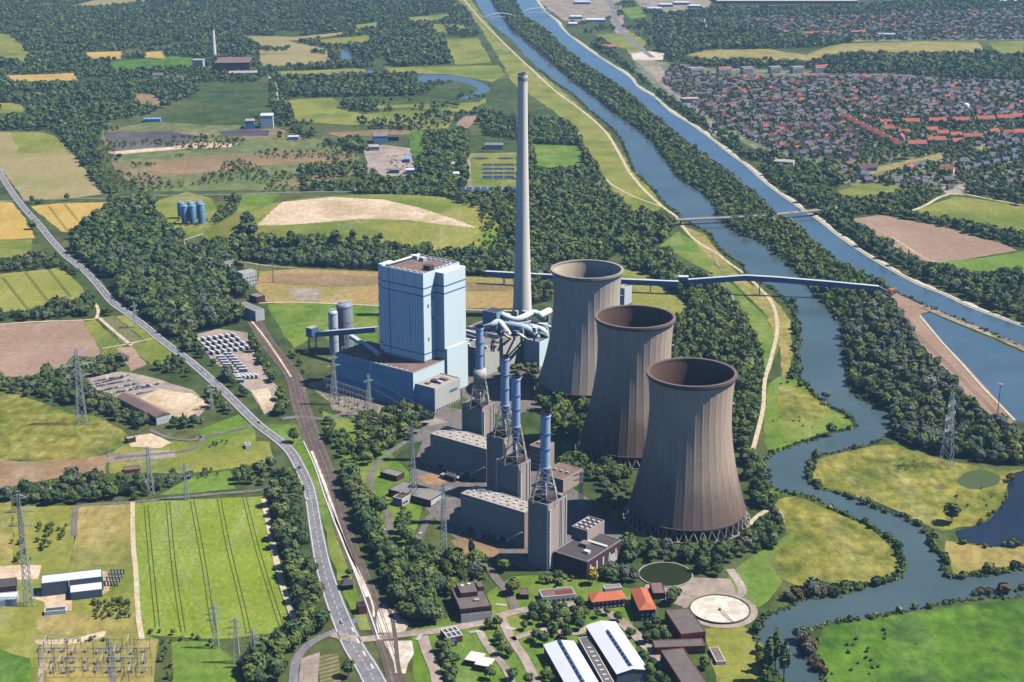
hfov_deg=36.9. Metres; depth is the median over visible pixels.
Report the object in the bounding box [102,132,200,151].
tailings pond
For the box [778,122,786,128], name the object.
house
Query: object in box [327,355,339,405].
lattice pylon
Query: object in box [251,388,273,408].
sand patch
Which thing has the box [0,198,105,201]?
side road
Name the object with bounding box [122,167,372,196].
country road
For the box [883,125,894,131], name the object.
terrace house
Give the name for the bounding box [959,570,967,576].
bush
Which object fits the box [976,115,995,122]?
terrace house
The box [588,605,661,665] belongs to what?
works street
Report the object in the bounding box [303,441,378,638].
kerb strip
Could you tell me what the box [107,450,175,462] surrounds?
yard
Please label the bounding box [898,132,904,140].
terrace house
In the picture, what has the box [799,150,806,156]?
house
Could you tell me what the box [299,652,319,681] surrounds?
car park
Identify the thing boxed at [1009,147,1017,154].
house
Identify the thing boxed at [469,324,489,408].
steel chimney
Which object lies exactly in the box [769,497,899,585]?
rough meadow
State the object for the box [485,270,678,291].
long belt bridge
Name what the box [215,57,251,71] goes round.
works hall
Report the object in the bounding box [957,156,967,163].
house
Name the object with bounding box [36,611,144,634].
meadow patch
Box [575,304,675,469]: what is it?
cooling tower
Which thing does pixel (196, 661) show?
lawn field
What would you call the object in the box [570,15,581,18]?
hall
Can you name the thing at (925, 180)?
house
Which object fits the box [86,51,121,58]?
crop field
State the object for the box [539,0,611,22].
industrial yard
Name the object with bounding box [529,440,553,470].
relay house
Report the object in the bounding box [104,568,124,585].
cooler bank
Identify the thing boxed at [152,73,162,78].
farmhouse
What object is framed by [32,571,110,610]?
forecourt
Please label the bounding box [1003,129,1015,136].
terrace house
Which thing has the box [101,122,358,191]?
heath land
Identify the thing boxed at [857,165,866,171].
house
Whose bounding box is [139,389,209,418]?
hall yard
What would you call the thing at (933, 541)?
bush
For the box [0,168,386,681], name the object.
trunk road
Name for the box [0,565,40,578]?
gravel yard
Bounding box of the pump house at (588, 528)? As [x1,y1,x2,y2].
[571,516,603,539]
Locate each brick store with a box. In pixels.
[652,638,705,654]
[660,647,706,681]
[665,607,705,641]
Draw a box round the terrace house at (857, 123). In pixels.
[853,120,864,127]
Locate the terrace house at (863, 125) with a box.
[860,123,871,128]
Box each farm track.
[0,304,99,324]
[98,317,132,344]
[103,338,153,348]
[130,502,144,639]
[261,498,296,620]
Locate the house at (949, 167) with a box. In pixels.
[940,165,954,173]
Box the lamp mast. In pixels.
[997,383,1002,411]
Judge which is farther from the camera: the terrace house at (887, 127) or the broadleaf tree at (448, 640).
the terrace house at (887, 127)
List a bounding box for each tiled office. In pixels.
[587,590,626,609]
[630,587,655,620]
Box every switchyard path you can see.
[37,646,44,681]
[106,642,116,681]
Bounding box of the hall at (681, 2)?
[673,1,689,4]
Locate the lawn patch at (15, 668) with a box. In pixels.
[0,649,30,681]
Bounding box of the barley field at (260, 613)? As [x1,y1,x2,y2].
[135,496,288,638]
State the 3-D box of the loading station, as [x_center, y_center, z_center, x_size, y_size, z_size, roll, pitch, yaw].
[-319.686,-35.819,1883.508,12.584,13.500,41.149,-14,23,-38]
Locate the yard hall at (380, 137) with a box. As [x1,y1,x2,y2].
[372,132,387,143]
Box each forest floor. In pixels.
[74,203,247,340]
[239,253,550,304]
[356,133,675,263]
[625,255,774,511]
[844,319,1023,465]
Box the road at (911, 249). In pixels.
[890,236,933,261]
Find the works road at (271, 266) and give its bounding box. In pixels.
[243,262,300,268]
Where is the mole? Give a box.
[918,305,1023,350]
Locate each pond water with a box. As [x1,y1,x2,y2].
[339,48,351,59]
[365,68,372,72]
[956,470,1023,548]
[958,470,999,488]
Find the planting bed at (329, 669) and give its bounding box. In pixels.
[319,653,340,681]
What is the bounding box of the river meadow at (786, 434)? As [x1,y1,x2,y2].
[764,376,851,449]
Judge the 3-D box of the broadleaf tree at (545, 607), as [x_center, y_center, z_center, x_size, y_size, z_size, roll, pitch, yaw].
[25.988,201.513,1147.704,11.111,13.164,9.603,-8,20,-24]
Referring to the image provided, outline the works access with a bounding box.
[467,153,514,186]
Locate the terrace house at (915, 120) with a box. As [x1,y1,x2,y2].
[901,118,919,124]
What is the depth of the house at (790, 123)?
3148.63 m
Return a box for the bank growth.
[538,63,1023,681]
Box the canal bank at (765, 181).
[536,0,1023,326]
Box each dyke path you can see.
[464,0,676,215]
[606,179,662,206]
[675,216,778,448]
[711,253,734,299]
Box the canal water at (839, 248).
[517,0,1023,345]
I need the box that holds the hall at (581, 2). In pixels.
[574,1,589,3]
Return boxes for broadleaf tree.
[239,654,251,667]
[240,645,260,659]
[241,663,260,681]
[247,639,267,653]
[249,649,264,660]
[249,653,266,670]
[253,667,267,681]
[254,634,269,645]
[263,487,279,502]
[264,639,285,653]
[265,653,276,669]
[267,658,287,681]
[268,627,285,639]
[269,502,277,510]
[269,518,284,533]
[270,648,284,660]
[271,527,287,541]
[273,492,286,501]
[274,504,286,518]
[275,634,290,650]
[276,494,291,503]
[277,487,288,495]
[279,534,291,547]
[279,620,293,637]
[280,477,293,489]
[281,500,290,508]
[281,546,301,558]
[281,554,296,566]
[282,467,296,473]
[282,469,297,478]
[282,508,290,520]
[282,559,294,579]
[285,526,296,536]
[285,539,301,548]
[285,566,299,578]
[286,427,298,442]
[286,517,294,525]
[287,630,301,649]
[288,506,301,516]
[289,510,299,518]
[289,574,297,586]
[289,583,305,597]
[290,480,304,495]
[290,488,299,495]
[290,493,302,503]
[290,500,303,513]
[290,622,305,637]
[291,557,303,570]
[291,616,309,627]
[292,528,309,548]
[292,596,307,610]
[293,518,305,528]
[293,574,305,585]
[295,516,306,529]
[296,605,310,617]
[297,589,308,597]
[297,590,312,598]
[300,554,314,561]
[300,570,314,577]
[301,557,318,572]
[301,577,312,587]
[301,600,316,616]
[303,595,319,608]
[303,620,314,639]
[304,576,324,594]
[309,614,320,631]
[310,611,327,631]
[317,609,330,627]
[339,457,347,467]
[339,466,348,478]
[340,659,355,676]
[341,473,351,483]
[344,480,354,493]
[345,568,352,576]
[346,463,360,474]
[346,481,359,493]
[348,476,358,483]
[349,491,356,501]
[350,471,362,478]
[352,498,368,511]
[353,494,369,502]
[354,509,369,524]
[356,485,365,494]
[358,479,369,487]
[358,521,372,536]
[360,513,375,523]
[363,488,374,497]
[366,507,375,515]
[367,526,377,535]
[367,532,377,544]
[368,495,377,511]
[368,538,382,551]
[370,535,383,542]
[371,494,388,514]
[371,521,379,530]
[374,551,385,564]
[375,539,385,551]
[375,562,387,581]
[376,514,383,524]
[377,530,389,538]
[380,542,396,560]
[382,537,392,543]
[385,544,401,559]
[385,565,404,579]
[385,583,393,596]
[387,561,401,569]
[387,572,401,584]
[389,582,407,601]
[390,551,399,559]
[392,557,401,562]
[393,516,407,528]
[394,576,410,599]
[394,601,405,616]
[396,524,403,538]
[398,551,409,561]
[398,557,407,567]
[399,525,412,540]
[403,536,418,547]
[403,562,420,571]
[403,582,416,597]
[403,602,417,620]
[403,603,416,621]
[404,545,416,558]
[405,566,420,575]
[407,591,416,602]
[408,536,423,547]
[408,557,426,569]
[408,571,423,584]
[411,592,428,607]
[413,552,422,559]
[415,541,427,553]
[415,581,422,589]
[416,584,432,594]
[416,602,433,623]
[420,552,435,562]
[420,566,433,575]
[422,572,432,578]
[423,575,439,588]
[424,592,435,602]
[426,583,436,597]
[429,571,442,584]
[429,600,441,619]
[430,572,446,591]
[431,605,442,623]
[434,640,442,651]
[437,652,445,660]
[440,642,447,650]
[441,645,450,653]
[442,659,452,672]
[443,637,453,646]
[444,651,455,662]
[444,670,455,681]
[446,665,458,674]
[453,652,460,664]
[466,559,484,578]
[483,617,492,625]
[483,664,495,676]
[492,615,502,627]
[492,630,501,638]
[495,633,503,641]
[496,640,508,654]
[505,576,520,590]
[505,646,513,654]
[505,667,518,678]
[519,620,527,627]
[523,672,533,681]
[527,610,538,623]
[528,600,540,611]
[530,627,539,640]
[536,598,548,605]
[536,631,542,644]
[539,601,552,613]
[539,630,549,641]
[540,612,551,625]
[540,666,551,677]
[546,673,554,679]
[547,620,558,630]
[549,627,557,636]
[551,600,559,609]
[551,608,564,619]
[553,617,563,629]
[558,601,568,608]
[560,625,572,638]
[562,607,569,614]
[562,612,570,624]
[571,604,577,611]
[573,606,583,615]
[573,612,582,619]
[574,595,584,605]
[574,616,584,629]
[583,606,589,616]
[585,567,598,580]
[594,609,601,617]
[603,606,610,612]
[613,611,622,620]
[625,626,636,638]
[638,648,648,660]
[642,620,651,626]
[642,629,652,642]
[644,662,655,674]
[647,656,656,664]
[651,616,660,626]
[651,628,659,639]
[654,671,664,680]
[657,624,667,633]
[658,675,670,681]
[660,630,671,638]
[665,586,677,604]
[672,586,681,595]
[699,654,712,667]
[811,448,821,458]
[821,391,830,398]
[826,422,837,435]
[943,502,961,522]
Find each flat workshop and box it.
[380,468,404,481]
[388,481,444,506]
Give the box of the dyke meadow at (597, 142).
[458,0,661,210]
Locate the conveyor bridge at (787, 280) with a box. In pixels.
[688,274,887,297]
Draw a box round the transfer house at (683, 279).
[678,275,688,292]
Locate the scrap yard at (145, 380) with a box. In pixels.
[88,371,208,417]
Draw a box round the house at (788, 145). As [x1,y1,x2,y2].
[784,143,790,149]
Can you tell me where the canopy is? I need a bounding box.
[464,651,494,669]
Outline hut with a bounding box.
[244,442,250,448]
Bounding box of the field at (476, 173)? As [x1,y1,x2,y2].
[466,152,516,189]
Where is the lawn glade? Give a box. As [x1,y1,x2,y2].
[621,270,686,313]
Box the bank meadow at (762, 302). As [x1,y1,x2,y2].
[680,225,792,376]
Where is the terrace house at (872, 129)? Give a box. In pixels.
[866,127,878,132]
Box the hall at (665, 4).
[659,3,672,6]
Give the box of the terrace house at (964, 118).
[951,116,970,123]
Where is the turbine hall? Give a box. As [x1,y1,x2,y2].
[333,341,444,407]
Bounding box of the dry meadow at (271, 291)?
[255,269,378,303]
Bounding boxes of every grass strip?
[595,33,645,51]
[621,6,646,18]
[688,41,982,60]
[858,153,942,173]
[973,144,989,149]
[990,41,1023,53]
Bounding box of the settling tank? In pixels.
[459,186,515,190]
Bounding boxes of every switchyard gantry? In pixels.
[37,647,54,655]
[38,656,55,665]
[51,637,67,646]
[51,647,68,656]
[64,637,81,646]
[65,656,82,663]
[66,666,83,674]
[71,643,76,659]
[92,637,108,646]
[106,637,122,647]
[107,656,124,666]
[120,647,137,657]
[121,656,137,666]
[133,637,150,647]
[134,647,150,657]
[135,666,152,675]
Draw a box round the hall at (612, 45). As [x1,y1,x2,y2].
[603,44,615,49]
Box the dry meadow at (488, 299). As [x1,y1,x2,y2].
[465,277,512,307]
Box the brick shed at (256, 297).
[249,293,264,302]
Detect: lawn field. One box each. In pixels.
[111,56,206,69]
[116,315,171,363]
[154,192,219,236]
[160,470,234,494]
[171,641,241,681]
[199,414,255,447]
[235,193,279,212]
[408,131,444,160]
[468,122,555,136]
[533,144,584,166]
[938,251,1023,272]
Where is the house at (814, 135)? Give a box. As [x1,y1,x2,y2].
[812,132,820,138]
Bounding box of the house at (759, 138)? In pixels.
[757,135,763,142]
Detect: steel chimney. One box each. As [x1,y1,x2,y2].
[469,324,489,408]
[493,354,511,437]
[503,374,527,465]
[531,410,557,503]
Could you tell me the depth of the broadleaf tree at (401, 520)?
1286.31 m
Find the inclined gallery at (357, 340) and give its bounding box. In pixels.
[349,334,380,355]
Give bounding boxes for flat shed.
[0,577,16,592]
[0,591,18,606]
[520,588,528,599]
[649,582,665,599]
[709,647,725,664]
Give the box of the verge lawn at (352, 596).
[266,424,370,629]
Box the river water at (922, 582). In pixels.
[476,0,1023,681]
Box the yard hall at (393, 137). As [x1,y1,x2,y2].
[388,134,398,140]
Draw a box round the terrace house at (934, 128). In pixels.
[924,126,937,133]
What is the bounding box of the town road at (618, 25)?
[608,0,654,56]
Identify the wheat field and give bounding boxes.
[0,201,34,239]
[31,202,106,231]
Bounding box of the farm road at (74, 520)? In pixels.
[71,486,271,535]
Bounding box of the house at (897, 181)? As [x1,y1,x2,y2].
[892,178,900,184]
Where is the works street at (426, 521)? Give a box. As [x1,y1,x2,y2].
[416,504,466,559]
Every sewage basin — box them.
[481,176,514,178]
[482,163,514,165]
[482,168,514,169]
[482,172,514,173]
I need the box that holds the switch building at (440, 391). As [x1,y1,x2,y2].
[415,373,459,411]
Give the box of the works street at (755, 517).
[746,509,784,524]
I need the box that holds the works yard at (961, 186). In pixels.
[942,184,964,194]
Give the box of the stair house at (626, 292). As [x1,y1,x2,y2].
[620,284,631,304]
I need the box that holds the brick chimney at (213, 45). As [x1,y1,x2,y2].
[210,24,215,56]
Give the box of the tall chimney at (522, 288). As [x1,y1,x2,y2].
[513,72,531,314]
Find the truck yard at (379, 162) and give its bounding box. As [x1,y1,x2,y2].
[364,145,414,175]
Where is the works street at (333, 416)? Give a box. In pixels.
[281,408,358,419]
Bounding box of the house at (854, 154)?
[851,151,859,158]
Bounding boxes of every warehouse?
[41,568,103,599]
[712,0,857,3]
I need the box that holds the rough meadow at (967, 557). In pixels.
[944,541,1023,573]
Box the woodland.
[0,0,1023,678]
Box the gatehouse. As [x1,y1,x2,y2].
[393,492,410,506]
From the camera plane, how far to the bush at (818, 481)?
1387.07 m
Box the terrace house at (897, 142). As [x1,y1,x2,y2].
[893,140,905,144]
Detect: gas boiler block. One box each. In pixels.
[462,398,494,436]
[487,431,512,490]
[496,453,530,499]
[528,492,566,570]
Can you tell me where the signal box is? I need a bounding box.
[356,601,366,614]
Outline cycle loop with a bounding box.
[289,618,360,681]
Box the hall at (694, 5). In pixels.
[688,4,700,7]
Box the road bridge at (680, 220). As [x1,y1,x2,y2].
[675,207,837,224]
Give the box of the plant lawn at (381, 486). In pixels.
[321,410,421,548]
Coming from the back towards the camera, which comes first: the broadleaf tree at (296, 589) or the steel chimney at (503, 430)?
the steel chimney at (503, 430)
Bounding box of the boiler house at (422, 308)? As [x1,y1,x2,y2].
[378,247,467,388]
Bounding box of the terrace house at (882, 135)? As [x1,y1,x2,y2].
[880,133,892,139]
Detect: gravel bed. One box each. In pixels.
[321,381,394,419]
[376,604,408,632]
[384,641,413,672]
[417,470,447,484]
[451,536,506,556]
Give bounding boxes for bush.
[766,532,779,546]
[768,506,779,514]
[769,496,774,503]
[769,540,778,545]
[783,590,793,597]
[787,372,796,377]
[789,297,796,302]
[789,367,797,371]
[790,585,802,594]
[790,594,797,600]
[791,321,801,327]
[791,625,810,640]
[792,327,802,332]
[793,344,799,349]
[795,590,803,597]
[799,632,811,642]
[801,642,815,654]
[802,587,810,596]
[802,635,818,648]
[803,576,820,594]
[804,640,817,649]
[808,465,816,469]
[811,479,821,483]
[811,653,820,660]
[812,658,824,670]
[820,587,827,594]
[821,581,829,588]
[821,667,828,673]
[828,583,841,595]
[839,579,853,586]
[840,581,852,589]
[854,581,863,588]
[859,496,866,503]
[861,517,868,522]
[864,496,873,502]
[868,522,875,527]
[870,576,884,584]
[883,531,891,537]
[894,541,903,547]
[894,548,902,554]
[911,603,917,608]
[914,519,922,525]
[925,602,933,607]
[928,538,937,544]
[930,545,938,550]
[940,553,949,559]
[959,538,967,543]
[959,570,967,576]
[975,586,983,593]
[982,561,995,572]
[986,587,993,593]
[992,568,1000,573]
[997,581,1011,592]
[1001,567,1007,572]
[1006,473,1014,479]
[1006,540,1013,545]
[1009,538,1018,544]
[1009,560,1019,568]
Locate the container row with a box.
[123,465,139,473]
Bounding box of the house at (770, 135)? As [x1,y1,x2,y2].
[767,132,774,138]
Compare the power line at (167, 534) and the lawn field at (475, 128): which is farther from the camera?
the lawn field at (475, 128)
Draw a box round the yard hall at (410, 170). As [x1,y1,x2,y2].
[405,168,414,173]
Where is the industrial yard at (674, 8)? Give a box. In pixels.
[635,0,710,11]
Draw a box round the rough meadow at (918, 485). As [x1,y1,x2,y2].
[813,444,1022,530]
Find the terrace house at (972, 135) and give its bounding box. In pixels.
[962,132,982,140]
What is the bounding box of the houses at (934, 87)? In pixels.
[662,6,1023,119]
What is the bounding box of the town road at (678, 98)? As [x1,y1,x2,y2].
[631,67,716,134]
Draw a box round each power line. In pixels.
[138,461,196,598]
[157,463,218,611]
[159,457,223,612]
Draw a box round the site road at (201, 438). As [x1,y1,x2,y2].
[115,429,204,458]
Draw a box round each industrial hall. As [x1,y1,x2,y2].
[245,119,254,128]
[260,113,273,128]
[288,135,298,139]
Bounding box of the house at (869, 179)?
[862,175,873,183]
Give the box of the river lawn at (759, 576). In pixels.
[727,531,795,606]
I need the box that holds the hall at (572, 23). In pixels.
[568,22,577,25]
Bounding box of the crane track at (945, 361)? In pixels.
[904,316,1007,422]
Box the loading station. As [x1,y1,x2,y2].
[241,302,264,320]
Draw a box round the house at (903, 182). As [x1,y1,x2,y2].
[900,180,908,186]
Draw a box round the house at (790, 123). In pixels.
[786,121,792,126]
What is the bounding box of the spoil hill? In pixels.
[199,194,544,254]
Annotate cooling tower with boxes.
[534,259,623,400]
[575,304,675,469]
[623,357,749,544]
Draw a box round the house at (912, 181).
[909,178,916,184]
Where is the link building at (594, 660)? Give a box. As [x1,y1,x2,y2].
[578,636,613,681]
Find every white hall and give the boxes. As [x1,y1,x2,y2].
[543,639,597,681]
[585,621,648,681]
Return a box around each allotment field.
[99,316,144,344]
[838,184,900,197]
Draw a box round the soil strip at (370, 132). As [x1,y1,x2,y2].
[330,129,422,136]
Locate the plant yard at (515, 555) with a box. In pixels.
[385,407,629,574]
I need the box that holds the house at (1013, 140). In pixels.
[1010,138,1019,142]
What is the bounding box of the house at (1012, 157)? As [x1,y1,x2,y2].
[1010,154,1018,160]
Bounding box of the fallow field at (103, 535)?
[69,503,132,564]
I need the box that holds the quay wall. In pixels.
[919,315,1015,419]
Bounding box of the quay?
[892,293,1013,422]
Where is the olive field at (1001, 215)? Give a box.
[916,196,1023,230]
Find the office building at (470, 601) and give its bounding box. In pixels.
[451,581,491,622]
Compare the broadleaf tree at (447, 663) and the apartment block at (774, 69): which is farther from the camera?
the apartment block at (774, 69)
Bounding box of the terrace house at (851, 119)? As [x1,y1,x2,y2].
[847,117,858,121]
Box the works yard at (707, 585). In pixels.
[644,577,735,605]
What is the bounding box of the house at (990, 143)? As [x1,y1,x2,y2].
[985,140,993,146]
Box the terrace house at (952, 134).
[949,131,962,137]
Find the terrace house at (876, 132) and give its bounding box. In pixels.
[873,130,885,136]
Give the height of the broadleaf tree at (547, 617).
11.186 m
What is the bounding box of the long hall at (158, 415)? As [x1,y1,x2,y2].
[117,392,169,424]
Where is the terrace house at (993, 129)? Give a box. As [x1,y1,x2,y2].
[987,128,999,135]
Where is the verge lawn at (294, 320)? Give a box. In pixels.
[268,303,378,347]
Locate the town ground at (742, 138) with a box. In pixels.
[630,57,1023,191]
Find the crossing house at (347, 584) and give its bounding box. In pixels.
[340,578,353,589]
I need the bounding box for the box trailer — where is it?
[239,368,247,371]
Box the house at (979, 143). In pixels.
[974,140,981,146]
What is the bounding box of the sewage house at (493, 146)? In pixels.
[485,143,502,149]
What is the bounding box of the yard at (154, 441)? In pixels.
[129,433,170,447]
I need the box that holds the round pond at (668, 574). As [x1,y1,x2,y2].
[639,562,692,587]
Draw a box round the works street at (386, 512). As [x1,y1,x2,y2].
[367,441,408,550]
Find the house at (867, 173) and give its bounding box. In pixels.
[858,170,869,178]
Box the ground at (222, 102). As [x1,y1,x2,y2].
[0,0,1023,681]
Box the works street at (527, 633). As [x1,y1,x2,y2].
[513,622,592,639]
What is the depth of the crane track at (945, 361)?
1750.37 m
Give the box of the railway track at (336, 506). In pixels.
[235,299,403,681]
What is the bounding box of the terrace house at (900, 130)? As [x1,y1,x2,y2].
[897,129,910,135]
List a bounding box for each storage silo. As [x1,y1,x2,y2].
[328,308,338,354]
[336,300,353,350]
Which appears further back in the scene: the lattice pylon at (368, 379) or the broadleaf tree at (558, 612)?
the lattice pylon at (368, 379)
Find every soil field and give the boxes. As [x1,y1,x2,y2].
[117,347,145,370]
[456,114,487,128]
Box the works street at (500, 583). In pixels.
[486,562,518,609]
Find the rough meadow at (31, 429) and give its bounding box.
[0,391,127,460]
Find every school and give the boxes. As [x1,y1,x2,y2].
[680,97,698,102]
[774,159,794,166]
[877,33,895,36]
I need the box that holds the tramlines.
[2,203,282,633]
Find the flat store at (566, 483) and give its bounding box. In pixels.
[539,462,582,492]
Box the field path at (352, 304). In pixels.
[260,302,511,310]
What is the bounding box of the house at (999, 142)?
[995,140,1004,144]
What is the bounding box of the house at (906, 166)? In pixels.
[903,163,913,172]
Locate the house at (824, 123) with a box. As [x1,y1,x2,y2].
[819,121,827,125]
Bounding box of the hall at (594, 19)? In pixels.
[585,18,604,21]
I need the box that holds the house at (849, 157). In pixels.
[846,154,853,160]
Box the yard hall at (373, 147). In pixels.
[368,144,378,150]
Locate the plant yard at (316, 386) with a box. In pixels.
[308,378,445,426]
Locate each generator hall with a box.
[421,426,486,481]
[450,485,527,548]
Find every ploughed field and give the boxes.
[0,320,99,376]
[0,455,107,487]
[854,215,1016,262]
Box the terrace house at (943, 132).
[936,129,948,135]
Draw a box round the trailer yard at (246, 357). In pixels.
[197,329,278,413]
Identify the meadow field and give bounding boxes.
[0,34,28,61]
[0,102,24,113]
[0,239,31,257]
[0,502,12,563]
[0,563,158,681]
[11,132,63,152]
[11,505,74,564]
[83,320,122,355]
[109,441,273,473]
[280,68,364,75]
[289,98,448,124]
[320,35,368,43]
[356,22,376,28]
[377,97,485,111]
[385,65,504,81]
[404,112,453,129]
[408,14,449,20]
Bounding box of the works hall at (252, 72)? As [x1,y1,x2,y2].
[228,70,256,76]
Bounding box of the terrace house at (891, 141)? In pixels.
[887,136,899,143]
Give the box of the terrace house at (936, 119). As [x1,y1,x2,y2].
[928,117,946,124]
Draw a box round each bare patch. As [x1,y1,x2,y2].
[136,93,165,106]
[147,152,353,173]
[266,273,377,286]
[465,281,512,290]
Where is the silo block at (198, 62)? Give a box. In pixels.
[192,59,204,66]
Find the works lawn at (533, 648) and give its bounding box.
[410,575,635,681]
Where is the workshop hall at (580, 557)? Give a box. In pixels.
[553,533,622,578]
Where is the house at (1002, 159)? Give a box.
[1000,156,1009,162]
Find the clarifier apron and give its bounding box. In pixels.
[682,593,757,627]
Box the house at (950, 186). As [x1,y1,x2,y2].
[946,183,953,189]
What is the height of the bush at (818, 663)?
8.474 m
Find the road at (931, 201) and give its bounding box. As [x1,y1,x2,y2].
[913,193,1022,210]
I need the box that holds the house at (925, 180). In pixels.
[919,178,928,183]
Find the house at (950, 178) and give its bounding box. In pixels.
[943,175,954,183]
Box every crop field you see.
[0,267,84,311]
[7,73,77,80]
[73,0,144,5]
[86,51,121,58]
[145,51,164,58]
[249,29,371,41]
[259,41,324,53]
[260,51,328,65]
[433,23,464,33]
[446,38,491,64]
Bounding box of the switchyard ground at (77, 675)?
[40,639,156,681]
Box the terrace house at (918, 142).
[906,139,926,147]
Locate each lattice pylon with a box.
[4,491,34,606]
[60,346,92,424]
[130,302,137,326]
[138,447,156,495]
[178,463,192,500]
[204,604,223,648]
[207,383,213,409]
[226,617,243,663]
[244,629,259,646]
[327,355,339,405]
[364,375,371,409]
[404,424,419,501]
[435,483,450,553]
[573,471,589,512]
[938,392,955,468]
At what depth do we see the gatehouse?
1346.78 m
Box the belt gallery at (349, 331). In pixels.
[315,326,377,350]
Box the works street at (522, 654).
[495,614,540,681]
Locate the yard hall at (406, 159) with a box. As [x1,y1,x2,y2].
[404,156,409,162]
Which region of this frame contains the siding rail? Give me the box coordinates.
[383,598,402,680]
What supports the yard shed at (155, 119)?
on the ground at (222, 102)
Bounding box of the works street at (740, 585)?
[677,569,746,598]
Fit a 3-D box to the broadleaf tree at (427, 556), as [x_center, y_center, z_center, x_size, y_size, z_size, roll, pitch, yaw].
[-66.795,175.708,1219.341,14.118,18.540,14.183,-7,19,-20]
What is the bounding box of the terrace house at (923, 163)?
[910,161,926,167]
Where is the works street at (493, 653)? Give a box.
[476,629,514,681]
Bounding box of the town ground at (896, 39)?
[704,12,1023,40]
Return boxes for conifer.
[468,538,474,551]
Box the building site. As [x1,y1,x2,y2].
[631,51,664,59]
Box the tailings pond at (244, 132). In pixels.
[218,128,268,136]
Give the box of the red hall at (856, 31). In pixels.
[850,30,865,33]
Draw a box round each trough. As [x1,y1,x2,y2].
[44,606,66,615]
[248,318,291,376]
[310,451,368,596]
[328,502,374,616]
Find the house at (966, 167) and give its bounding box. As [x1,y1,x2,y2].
[962,164,970,169]
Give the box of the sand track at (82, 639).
[34,631,105,644]
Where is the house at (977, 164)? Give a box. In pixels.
[972,162,980,167]
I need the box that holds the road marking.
[351,627,373,668]
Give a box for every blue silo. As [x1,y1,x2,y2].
[177,200,184,216]
[181,204,188,224]
[188,203,196,224]
[197,202,205,223]
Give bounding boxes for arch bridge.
[484,13,515,17]
[521,8,553,12]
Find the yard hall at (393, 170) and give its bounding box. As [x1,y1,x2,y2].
[389,168,399,173]
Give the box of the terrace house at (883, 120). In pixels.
[879,118,891,124]
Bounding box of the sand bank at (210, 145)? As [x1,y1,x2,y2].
[109,142,236,154]
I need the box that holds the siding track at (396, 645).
[382,597,403,681]
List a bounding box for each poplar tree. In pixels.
[763,635,773,680]
[772,627,782,670]
[778,639,790,681]
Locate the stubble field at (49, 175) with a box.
[0,132,101,199]
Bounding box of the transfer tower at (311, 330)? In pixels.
[306,325,317,351]
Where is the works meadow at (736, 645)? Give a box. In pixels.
[705,626,759,681]
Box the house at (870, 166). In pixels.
[856,162,877,170]
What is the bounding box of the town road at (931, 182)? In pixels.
[876,175,963,189]
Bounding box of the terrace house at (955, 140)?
[951,138,964,144]
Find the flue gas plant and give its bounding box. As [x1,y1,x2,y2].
[466,307,552,375]
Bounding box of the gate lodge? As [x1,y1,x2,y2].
[440,626,462,646]
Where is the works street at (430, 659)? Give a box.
[418,635,442,681]
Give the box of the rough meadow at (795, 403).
[778,386,826,421]
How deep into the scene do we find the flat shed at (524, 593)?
1178.06 m
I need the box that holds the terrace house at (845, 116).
[840,113,851,120]
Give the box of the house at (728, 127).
[726,124,734,129]
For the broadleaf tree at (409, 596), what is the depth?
1155.68 m
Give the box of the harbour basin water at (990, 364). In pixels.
[922,313,1023,422]
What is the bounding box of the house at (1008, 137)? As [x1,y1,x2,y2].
[1003,135,1010,140]
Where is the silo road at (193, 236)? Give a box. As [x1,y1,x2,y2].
[183,233,202,239]
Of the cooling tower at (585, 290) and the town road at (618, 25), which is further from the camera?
the town road at (618, 25)
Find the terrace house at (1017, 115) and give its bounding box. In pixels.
[1011,112,1023,119]
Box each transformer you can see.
[440,471,465,481]
[477,532,499,543]
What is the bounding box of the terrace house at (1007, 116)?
[996,113,1014,120]
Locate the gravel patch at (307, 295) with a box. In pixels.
[289,288,321,301]
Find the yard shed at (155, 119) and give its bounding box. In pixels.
[143,117,160,121]
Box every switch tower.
[224,260,232,266]
[237,269,256,286]
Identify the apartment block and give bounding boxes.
[688,67,704,72]
[716,66,731,73]
[740,66,753,73]
[768,65,781,72]
[789,65,803,73]
[812,64,827,72]
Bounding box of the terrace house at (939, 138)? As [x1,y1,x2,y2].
[926,135,946,143]
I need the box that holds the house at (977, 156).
[974,153,982,161]
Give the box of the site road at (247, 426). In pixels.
[204,424,252,436]
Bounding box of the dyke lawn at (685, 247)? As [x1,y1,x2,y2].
[660,232,778,371]
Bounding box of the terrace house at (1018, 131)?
[1013,129,1023,135]
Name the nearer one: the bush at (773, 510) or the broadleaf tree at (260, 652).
the broadleaf tree at (260, 652)
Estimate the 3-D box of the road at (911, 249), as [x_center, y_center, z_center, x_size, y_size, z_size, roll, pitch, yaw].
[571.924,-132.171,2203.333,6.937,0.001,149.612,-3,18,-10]
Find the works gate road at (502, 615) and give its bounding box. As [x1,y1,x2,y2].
[330,602,575,641]
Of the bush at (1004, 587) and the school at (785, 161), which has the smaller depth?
the bush at (1004, 587)
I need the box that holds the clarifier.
[690,594,750,624]
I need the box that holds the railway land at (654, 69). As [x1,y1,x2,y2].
[610,0,726,136]
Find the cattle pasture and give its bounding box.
[815,600,1023,681]
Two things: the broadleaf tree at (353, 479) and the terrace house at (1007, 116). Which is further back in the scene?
the terrace house at (1007, 116)
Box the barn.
[125,435,135,443]
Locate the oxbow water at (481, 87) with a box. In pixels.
[418,74,489,99]
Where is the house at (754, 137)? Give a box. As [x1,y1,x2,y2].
[752,134,758,140]
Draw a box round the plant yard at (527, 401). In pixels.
[462,361,541,415]
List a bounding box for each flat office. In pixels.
[538,587,574,602]
[603,584,621,591]

